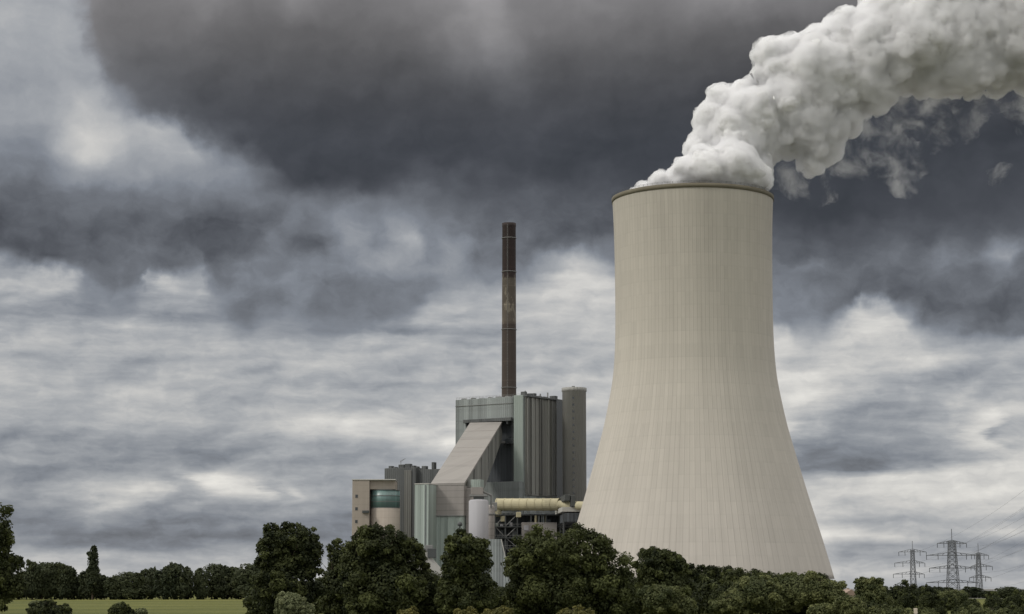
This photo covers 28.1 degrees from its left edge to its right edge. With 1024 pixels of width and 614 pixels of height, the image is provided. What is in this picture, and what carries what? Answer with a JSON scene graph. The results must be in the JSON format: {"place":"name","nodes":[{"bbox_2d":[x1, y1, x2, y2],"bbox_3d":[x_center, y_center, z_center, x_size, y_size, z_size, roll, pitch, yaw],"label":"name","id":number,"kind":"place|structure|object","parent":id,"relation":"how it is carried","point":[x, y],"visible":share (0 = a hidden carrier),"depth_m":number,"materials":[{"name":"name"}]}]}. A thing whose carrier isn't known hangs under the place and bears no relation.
{"place":"outdoors","nodes":[
{"label":"outdoors","id":0,"kind":"place"},
{"bbox_2d":[352,479,399,535],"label":"control building","id":1,"kind":"structure","parent":0,"point":[375,500],"depth_m":1057.13,"materials":[{"name":"beige concrete"}]},
{"bbox_2d":[385,459,439,561],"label":"turbine hall","id":2,"kind":"structure","parent":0,"point":[407,477],"depth_m":1093.42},
{"bbox_2d":[436,480,483,566],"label":"transfer house","id":3,"kind":"structure","parent":0,"point":[452,506],"depth_m":1047.09,"materials":[{"name":"metal"}]},
{"bbox_2d":[431,422,501,488],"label":"conveyor gallery","id":4,"kind":"object","parent":3,"relation":"on","point":[472,454],"visible":0.89,"depth_m":1080.00,"materials":[{"name":"metal"}]},
{"bbox_2d":[485,539,509,587],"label":"hopper building","id":5,"kind":"structure","parent":0,"point":[497,568],"depth_m":893.21,"materials":[{"name":"metal"}]},
{"bbox_2d":[455,391,561,512],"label":"boiler house","id":6,"kind":"structure","parent":0,"point":[524,464],"depth_m":1110.62,"materials":[{"name":"paint"}]},
{"bbox_2d":[0,589,1022,613],"bbox_3d":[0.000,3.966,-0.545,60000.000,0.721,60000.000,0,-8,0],"label":"ground","id":7,"kind":"structure","parent":0,"point":[192,605],"depth_m":498.62,"materials":[{"name":"green plant"}]},
{"bbox_2d":[0,502,28,611],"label":"tree","id":8,"kind":"object","parent":7,"relation":"on","point":[14,587],"visible":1,"depth_m":207.86,"materials":[{"name":"green plant"}]},
{"bbox_2d":[22,559,41,599],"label":"tree","id":9,"kind":"object","parent":7,"relation":"on","point":[32,573],"visible":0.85,"depth_m":723.78,"materials":[{"name":"green plant"}]},
{"bbox_2d":[27,562,50,598],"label":"tree","id":10,"kind":"object","parent":7,"relation":"on","point":[43,565],"visible":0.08,"depth_m":749.30,"materials":[{"name":"green plant"}]},
{"bbox_2d":[25,599,72,613],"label":"bush","id":11,"kind":"object","parent":7,"relation":"on","point":[49,606],"visible":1,"depth_m":236.67,"materials":[{"name":"green plant"}]},
{"bbox_2d":[41,562,63,599],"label":"tree","id":12,"kind":"object","parent":7,"relation":"on","point":[51,572],"visible":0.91,"depth_m":727.67,"materials":[{"name":"green plant"}]},
{"bbox_2d":[56,563,78,599],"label":"tree","id":13,"kind":"object","parent":7,"relation":"on","point":[66,577],"visible":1,"depth_m":725.33,"materials":[{"name":"green plant"}]},
{"bbox_2d":[71,574,89,599],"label":"tree","id":14,"kind":"object","parent":7,"relation":"on","point":[78,597],"visible":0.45,"depth_m":729.44,"materials":[{"name":"green plant"}]},
{"bbox_2d":[77,569,100,599],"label":"tree","id":15,"kind":"object","parent":7,"relation":"on","point":[83,592],"visible":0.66,"depth_m":722.43,"materials":[{"name":"green plant"}]},
{"bbox_2d":[85,545,100,599],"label":"poplar tree","id":16,"kind":"object","parent":7,"relation":"on","point":[93,575],"visible":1,"depth_m":717.96,"materials":[{"name":"green plant"}]},
{"bbox_2d":[95,574,108,599],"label":"tree","id":17,"kind":"object","parent":7,"relation":"on","point":[99,595],"visible":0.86,"depth_m":721.42,"materials":[{"name":"green plant"}]},
{"bbox_2d":[102,575,131,599],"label":"tree","id":18,"kind":"object","parent":7,"relation":"on","point":[108,590],"visible":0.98,"depth_m":716.17,"materials":[{"name":"green plant"}]},
{"bbox_2d":[107,601,134,613],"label":"bush","id":19,"kind":"object","parent":7,"relation":"on","point":[122,607],"visible":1,"depth_m":241.44,"materials":[{"name":"green plant"}]},
{"bbox_2d":[109,571,151,599],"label":"tree","id":20,"kind":"object","parent":7,"relation":"on","point":[129,582],"visible":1,"depth_m":715.21,"materials":[{"name":"green plant"}]},
{"bbox_2d":[135,608,147,613],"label":"bush","id":21,"kind":"object","parent":7,"relation":"on","point":[141,611],"visible":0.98,"depth_m":246.68,"materials":[{"name":"green plant"}]},
{"bbox_2d":[140,567,155,598],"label":"tree","id":22,"kind":"object","parent":7,"relation":"on","point":[148,575],"visible":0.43,"depth_m":736.12,"materials":[{"name":"green plant"}]},
{"bbox_2d":[150,566,177,599],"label":"tree","id":23,"kind":"object","parent":7,"relation":"on","point":[163,584],"visible":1,"depth_m":714.56,"materials":[{"name":"green plant"}]},
{"bbox_2d":[166,562,190,599],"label":"tree","id":24,"kind":"object","parent":7,"relation":"on","point":[182,583],"visible":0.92,"depth_m":716.58,"materials":[{"name":"green plant"}]},
{"bbox_2d":[182,566,193,598],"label":"tree","id":25,"kind":"object","parent":7,"relation":"on","point":[189,572],"visible":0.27,"depth_m":729.41,"materials":[{"name":"green plant"}]},
{"bbox_2d":[192,568,208,599],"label":"tree","id":26,"kind":"object","parent":7,"relation":"on","point":[200,588],"visible":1,"depth_m":721.11,"materials":[{"name":"green plant"}]},
{"bbox_2d":[202,563,229,598],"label":"tree","id":27,"kind":"object","parent":7,"relation":"on","point":[216,583],"visible":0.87,"depth_m":733.89,"materials":[{"name":"green plant"}]},
{"bbox_2d":[219,563,233,598],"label":"tree","id":28,"kind":"object","parent":7,"relation":"on","point":[226,568],"visible":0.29,"depth_m":751.60,"materials":[{"name":"green plant"}]},
{"bbox_2d":[224,567,242,598],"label":"tree","id":29,"kind":"object","parent":7,"relation":"on","point":[231,588],"visible":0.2,"depth_m":748.05,"materials":[{"name":"green plant"}]},
{"bbox_2d":[231,563,262,598],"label":"tree","id":30,"kind":"object","parent":7,"relation":"on","point":[241,584],"visible":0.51,"depth_m":726.66,"materials":[{"name":"green plant"}]},
{"bbox_2d":[242,584,272,613],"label":"undergrowth bush","id":31,"kind":"object","parent":7,"relation":"on","point":[251,604],"visible":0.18,"depth_m":307.47,"materials":[{"name":"green plant"}]},
{"bbox_2d":[249,521,326,613],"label":"tree","id":32,"kind":"object","parent":7,"relation":"on","point":[285,560],"visible":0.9,"depth_m":246.21,"materials":[{"name":"green plant"}]},
{"bbox_2d":[273,591,315,613],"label":"willow bush","id":33,"kind":"object","parent":7,"relation":"on","point":[288,602],"visible":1,"depth_m":202.12,"materials":[{"name":"green plant"}]},
{"bbox_2d":[308,581,320,613],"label":"undergrowth bush","id":34,"kind":"object","parent":7,"relation":"on","point":[316,609],"visible":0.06,"depth_m":317.17,"materials":[{"name":"green plant"}]},
{"bbox_2d":[314,570,327,612],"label":"undergrowth bush","id":35,"kind":"object","parent":7,"relation":"on","point":[318,579],"visible":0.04,"depth_m":330.95,"materials":[{"name":"green plant"}]},
{"bbox_2d":[315,589,333,613],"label":"undergrowth bush","id":36,"kind":"object","parent":7,"relation":"on","point":[320,601],"visible":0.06,"depth_m":309.08,"materials":[{"name":"green plant"}]},
{"bbox_2d":[321,538,358,613],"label":"tree","id":37,"kind":"object","parent":7,"relation":"on","point":[330,581],"visible":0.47,"depth_m":258.07,"materials":[{"name":"green plant"}]},
{"bbox_2d":[338,522,444,613],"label":"tree","id":38,"kind":"object","parent":7,"relation":"on","point":[379,574],"visible":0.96,"depth_m":240.38,"materials":[{"name":"green plant"}]},
{"bbox_2d":[397,606,418,613],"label":"bush","id":39,"kind":"object","parent":7,"relation":"on","point":[413,610],"visible":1,"depth_m":187.67,"materials":[{"name":"green plant"}]},
{"bbox_2d":[414,483,436,561],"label":"annex building","id":40,"kind":"structure","parent":7,"relation":"on","point":[425,515],"depth_m":1040.86,"materials":[{"name":"metal"}]},
{"bbox_2d":[419,545,442,577],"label":"shed","id":41,"kind":"structure","parent":7,"relation":"on","point":[430,550],"depth_m":873.01,"materials":[{"name":"metal"}]},
{"bbox_2d":[427,567,439,604],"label":"tree","id":42,"kind":"object","parent":7,"relation":"on","point":[437,574],"visible":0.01,"depth_m":267.16,"materials":[{"name":"green plant"}]},
{"bbox_2d":[433,528,498,613],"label":"tree","id":43,"kind":"object","parent":7,"relation":"on","point":[464,582],"visible":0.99,"depth_m":236.36,"materials":[{"name":"green plant"}]},
{"bbox_2d":[453,606,478,613],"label":"bush","id":44,"kind":"object","parent":7,"relation":"on","point":[470,610],"visible":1,"depth_m":187.67,"materials":[{"name":"green plant"}]},
{"bbox_2d":[469,487,491,538],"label":"silo","id":45,"kind":"object","parent":7,"relation":"on","point":[478,515],"visible":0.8,"depth_m":1011.61,"materials":[{"name":"white paint"}]},
{"bbox_2d":[482,571,500,609],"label":"undergrowth bush","id":46,"kind":"object","parent":7,"relation":"on","point":[496,596],"visible":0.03,"depth_m":297.19,"materials":[{"name":"green plant"}]},
{"bbox_2d":[489,505,494,538],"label":"side silo","id":47,"kind":"object","parent":7,"relation":"on","point":[492,523],"visible":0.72,"depth_m":1023.49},
{"bbox_2d":[481,605,513,613],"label":"bush","id":48,"kind":"object","parent":7,"relation":"on","point":[501,609],"visible":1,"depth_m":187.38,"materials":[{"name":"green plant"}]},
{"bbox_2d":[490,588,504,608],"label":"undergrowth bush","id":49,"kind":"object","parent":7,"relation":"on","point":[501,594],"visible":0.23,"depth_m":319.89,"materials":[{"name":"green plant"}]},
{"bbox_2d":[501,222,516,396],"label":"chimney","id":50,"kind":"object","parent":7,"relation":"on","point":[508,329],"visible":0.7,"depth_m":1610.39,"materials":[{"name":"concrete"}]},
{"bbox_2d":[492,494,580,556],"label":"steel frame","id":51,"kind":"object","parent":7,"relation":"on","point":[509,526],"visible":0.31,"depth_m":1041.05,"materials":[{"name":"grey metal"}]},
{"bbox_2d":[495,498,582,516],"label":"flue gas duct","id":52,"kind":"object","parent":51,"relation":"on","point":[529,504],"visible":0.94,"depth_m":1038.88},
{"bbox_2d":[500,522,637,613],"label":"tree","id":53,"kind":"object","parent":7,"relation":"on","point":[547,572],"visible":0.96,"depth_m":245.39,"materials":[{"name":"green plant"}]},
{"bbox_2d":[557,604,594,613],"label":"bush","id":54,"kind":"object","parent":7,"relation":"on","point":[577,609],"visible":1,"depth_m":187.66,"materials":[{"name":"green plant"}]},
{"bbox_2d":[623,574,638,613],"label":"tree","id":55,"kind":"object","parent":7,"relation":"on","point":[631,610],"visible":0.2,"depth_m":280.71,"materials":[{"name":"green plant"}]},
{"bbox_2d":[631,546,697,613],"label":"tree","id":56,"kind":"object","parent":7,"relation":"on","point":[658,566],"visible":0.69,"depth_m":256.35,"materials":[{"name":"green plant"}]},
{"bbox_2d":[637,583,698,613],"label":"bush","id":57,"kind":"object","parent":7,"relation":"on","point":[660,599],"visible":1,"depth_m":211.67,"materials":[{"name":"green plant"}]},
{"bbox_2d":[684,563,705,585],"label":"tree","id":58,"kind":"object","parent":7,"relation":"on","point":[695,575],"visible":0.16,"depth_m":374.52,"materials":[{"name":"green plant"}]},
{"bbox_2d":[689,588,707,613],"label":"undergrowth bush","id":59,"kind":"object","parent":7,"relation":"on","point":[700,600],"visible":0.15,"depth_m":304.62,"materials":[{"name":"green plant"}]},
{"bbox_2d":[577,180,834,578],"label":"cooling tower","id":60,"kind":"structure","parent":7,"relation":"on","point":[696,463],"depth_m":930.37,"materials":[{"name":"concrete"}]},
{"bbox_2d":[636,0,1023,189],"bbox_3d":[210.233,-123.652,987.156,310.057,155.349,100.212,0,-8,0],"label":"steam plume","id":61,"kind":"object","parent":60,"relation":"on","point":[817,85],"visible":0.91,"depth_m":972.55,"materials":[{"name":"white"}]},
{"bbox_2d":[696,577,722,613],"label":"undergrowth bush","id":62,"kind":"object","parent":7,"relation":"on","point":[706,591],"visible":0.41,"depth_m":318.30,"materials":[{"name":"green plant"}]},
{"bbox_2d":[697,564,722,586],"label":"tree","id":63,"kind":"object","parent":7,"relation":"on","point":[710,571],"visible":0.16,"depth_m":386.01,"materials":[{"name":"green plant"}]},
{"bbox_2d":[709,581,732,599],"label":"undergrowth bush","id":64,"kind":"object","parent":7,"relation":"on","point":[716,592],"visible":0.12,"depth_m":315.37,"materials":[{"name":"green plant"}]},
{"bbox_2d":[718,565,732,585],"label":"tree","id":65,"kind":"object","parent":7,"relation":"on","point":[723,568],"visible":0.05,"depth_m":396.27,"materials":[{"name":"green plant"}]},
{"bbox_2d":[708,591,744,613],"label":"bush","id":66,"kind":"object","parent":7,"relation":"on","point":[730,603],"visible":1,"depth_m":217.01,"materials":[{"name":"green plant"}]},
{"bbox_2d":[720,567,752,583],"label":"tree","id":67,"kind":"object","parent":7,"relation":"on","point":[734,575],"visible":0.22,"depth_m":376.08,"materials":[{"name":"green plant"}]},
{"bbox_2d":[723,574,783,613],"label":"tree","id":68,"kind":"object","parent":7,"relation":"on","point":[760,591],"visible":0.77,"depth_m":284.75,"materials":[{"name":"green plant"}]},
{"bbox_2d":[748,568,769,579],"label":"tree","id":69,"kind":"object","parent":7,"relation":"on","point":[755,572],"visible":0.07,"depth_m":385.44,"materials":[{"name":"green plant"}]},
{"bbox_2d":[767,571,779,579],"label":"tree","id":70,"kind":"object","parent":7,"relation":"on","point":[772,575],"visible":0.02,"depth_m":395.10,"materials":[{"name":"green plant"}]},
{"bbox_2d":[754,603,793,613],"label":"undergrowth bush","id":71,"kind":"object","parent":7,"relation":"on","point":[785,612],"visible":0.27,"depth_m":296.43,"materials":[{"name":"green plant"}]},
{"bbox_2d":[773,571,798,583],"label":"tree","id":72,"kind":"object","parent":7,"relation":"on","point":[791,574],"visible":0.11,"depth_m":376.44,"materials":[{"name":"green plant"}]},
{"bbox_2d":[794,607,807,613],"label":"undergrowth bush","id":73,"kind":"object","parent":7,"relation":"on","point":[804,610],"visible":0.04,"depth_m":298.33,"materials":[{"name":"green plant"}]},
{"bbox_2d":[767,570,847,613],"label":"tree","id":74,"kind":"object","parent":7,"relation":"on","point":[799,592],"visible":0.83,"depth_m":295.12,"materials":[{"name":"green plant"}]},
{"bbox_2d":[817,572,828,579],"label":"tree","id":75,"kind":"object","parent":7,"relation":"on","point":[824,576],"visible":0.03,"depth_m":396.47,"materials":[{"name":"green plant"}]},
{"bbox_2d":[806,596,867,613],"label":"bush","id":76,"kind":"object","parent":7,"relation":"on","point":[849,605],"visible":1,"depth_m":226.14,"materials":[{"name":"green plant"}]},
{"bbox_2d":[843,588,854,596],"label":"house","id":77,"kind":"structure","parent":7,"relation":"on","point":[849,591],"depth_m":512.01,"materials":[{"name":"ceramic"}]},
{"bbox_2d":[850,596,876,607],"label":"undergrowth bush","id":78,"kind":"object","parent":7,"relation":"on","point":[869,604],"visible":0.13,"depth_m":234.78,"materials":[{"name":"green plant"}]},
{"bbox_2d":[853,576,893,605],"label":"tree","id":79,"kind":"object","parent":7,"relation":"on","point":[873,588],"visible":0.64,"depth_m":335.10,"materials":[{"name":"green plant"}]},
{"bbox_2d":[866,604,935,613],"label":"bush","id":80,"kind":"object","parent":7,"relation":"on","point":[877,609],"visible":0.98,"depth_m":226.58,"materials":[{"name":"green plant"}]},
{"bbox_2d":[887,579,922,605],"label":"tree","id":81,"kind":"object","parent":7,"relation":"on","point":[897,590],"visible":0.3,"depth_m":414.76,"materials":[{"name":"green plant"}]},
{"bbox_2d":[896,593,919,608],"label":"undergrowth bush","id":82,"kind":"object","parent":7,"relation":"on","point":[909,602],"visible":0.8,"depth_m":375.52,"materials":[{"name":"green plant"}]},
{"bbox_2d":[893,541,926,586],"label":"pylon","id":83,"kind":"object","parent":7,"relation":"on","point":[913,561],"visible":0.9,"depth_m":1150.86,"materials":[{"name":"metal"}]},
{"bbox_2d":[912,606,938,613],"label":"undergrowth bush","id":84,"kind":"object","parent":7,"relation":"on","point":[924,608],"visible":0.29,"depth_m":254.33,"materials":[{"name":"green plant"}]},
{"bbox_2d":[915,584,941,600],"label":"tree","id":85,"kind":"object","parent":7,"relation":"on","point":[921,589],"visible":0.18,"depth_m":424.52,"materials":[{"name":"green plant"}]},
{"bbox_2d":[918,592,944,609],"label":"undergrowth bush","id":86,"kind":"object","parent":7,"relation":"on","point":[928,602],"visible":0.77,"depth_m":354.56,"materials":[{"name":"green plant"}]},
{"bbox_2d":[931,605,947,613],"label":"undergrowth bush","id":87,"kind":"object","parent":7,"relation":"on","point":[942,609],"visible":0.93,"depth_m":256.20,"materials":[{"name":"green plant"}]},
{"bbox_2d":[934,586,953,595],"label":"tree","id":88,"kind":"object","parent":7,"relation":"on","point":[941,589],"visible":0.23,"depth_m":811.34,"materials":[{"name":"green plant"}]},
{"bbox_2d":[941,593,958,610],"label":"undergrowth bush","id":89,"kind":"object","parent":7,"relation":"on","point":[950,600],"visible":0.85,"depth_m":370.86,"materials":[{"name":"green plant"}]},
{"bbox_2d":[926,529,979,589],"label":"pylon","id":90,"kind":"object","parent":7,"relation":"on","point":[951,543],"visible":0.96,"depth_m":1051.47,"materials":[{"name":"metal"}]},
{"bbox_2d":[898,491,1023,586],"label":"overhead wires","id":91,"kind":"object","parent":90,"relation":"hanging from","point":[973,552],"visible":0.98,"depth_m":901.00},
{"bbox_2d":[937,589,968,607],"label":"tree","id":92,"kind":"object","parent":7,"relation":"on","point":[961,596],"visible":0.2,"depth_m":394.72,"materials":[{"name":"green plant"}]},
{"bbox_2d":[950,605,958,613],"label":"undergrowth bush","id":93,"kind":"object","parent":7,"relation":"on","point":[954,609],"visible":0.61,"depth_m":242.93,"materials":[{"name":"green plant"}]},
{"bbox_2d":[961,598,981,607],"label":"undergrowth bush","id":94,"kind":"object","parent":7,"relation":"on","point":[974,601],"visible":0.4,"depth_m":364.03,"materials":[{"name":"green plant"}]},
{"bbox_2d":[962,586,982,597],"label":"tree","id":95,"kind":"object","parent":7,"relation":"on","point":[973,591],"visible":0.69,"depth_m":823.68,"materials":[{"name":"green plant"}]},
{"bbox_2d":[969,551,992,588],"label":"pylon","id":96,"kind":"object","parent":7,"relation":"on","point":[978,562],"visible":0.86,"depth_m":1150.42,"materials":[{"name":"metal"}]},
{"bbox_2d":[954,604,1019,613],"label":"bush","id":97,"kind":"object","parent":7,"relation":"on","point":[970,609],"visible":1,"depth_m":236.24,"materials":[{"name":"green plant"}]},
{"bbox_2d":[975,590,998,597],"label":"tree","id":98,"kind":"object","parent":7,"relation":"on","point":[982,594],"visible":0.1,"depth_m":816.87,"materials":[{"name":"green plant"}]},
{"bbox_2d":[982,591,1000,607],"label":"tree","id":99,"kind":"object","parent":7,"relation":"on","point":[989,594],"visible":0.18,"depth_m":415.06,"materials":[{"name":"green plant"}]},
{"bbox_2d":[983,595,1004,608],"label":"undergrowth bush","id":100,"kind":"object","parent":7,"relation":"on","point":[992,601],"visible":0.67,"depth_m":348.12,"materials":[{"name":"green plant"}]},
{"bbox_2d":[990,605,1002,610],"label":"undergrowth bush","id":101,"kind":"object","parent":7,"relation":"on","point":[996,607],"visible":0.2,"depth_m":253.45,"materials":[{"name":"green plant"}]},
{"bbox_2d":[994,586,1021,598],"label":"tree","id":102,"kind":"object","parent":7,"relation":"on","point":[1003,592],"visible":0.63,"depth_m":776.54,"materials":[{"name":"green plant"}]},
{"bbox_2d":[1006,601,1018,610],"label":"undergrowth bush","id":103,"kind":"object","parent":7,"relation":"on","point":[1011,605],"visible":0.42,"depth_m":258.50,"materials":[{"name":"green plant"}]},
{"bbox_2d":[1002,593,1023,609],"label":"undergrowth bush","id":104,"kind":"object","parent":7,"relation":"on","point":[1019,601],"visible":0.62,"depth_m":343.08,"materials":[{"name":"green plant"}]},
{"bbox_2d":[1002,589,1023,599],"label":"tree","id":105,"kind":"object","parent":7,"relation":"on","point":[1015,592],"visible":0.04,"depth_m":396.45,"materials":[{"name":"green plant"}]},
{"bbox_2d":[1015,605,1023,613],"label":"undergrowth bush","id":106,"kind":"object","parent":7,"relation":"on","point":[1020,610],"visible":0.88,"depth_m":244.31,"materials":[{"name":"green plant"}]},
{"bbox_2d":[0,0,1023,588],"label":"sky","id":107,"kind":"structure","parent":0,"point":[251,250],"materials":[{"name":"grey"}]},
{"bbox_2d":[556,386,586,500],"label":"stair tower","id":108,"kind":"structure","parent":0,"point":[571,439],"depth_m":1113.98,"materials":[{"name":"grey metal"}]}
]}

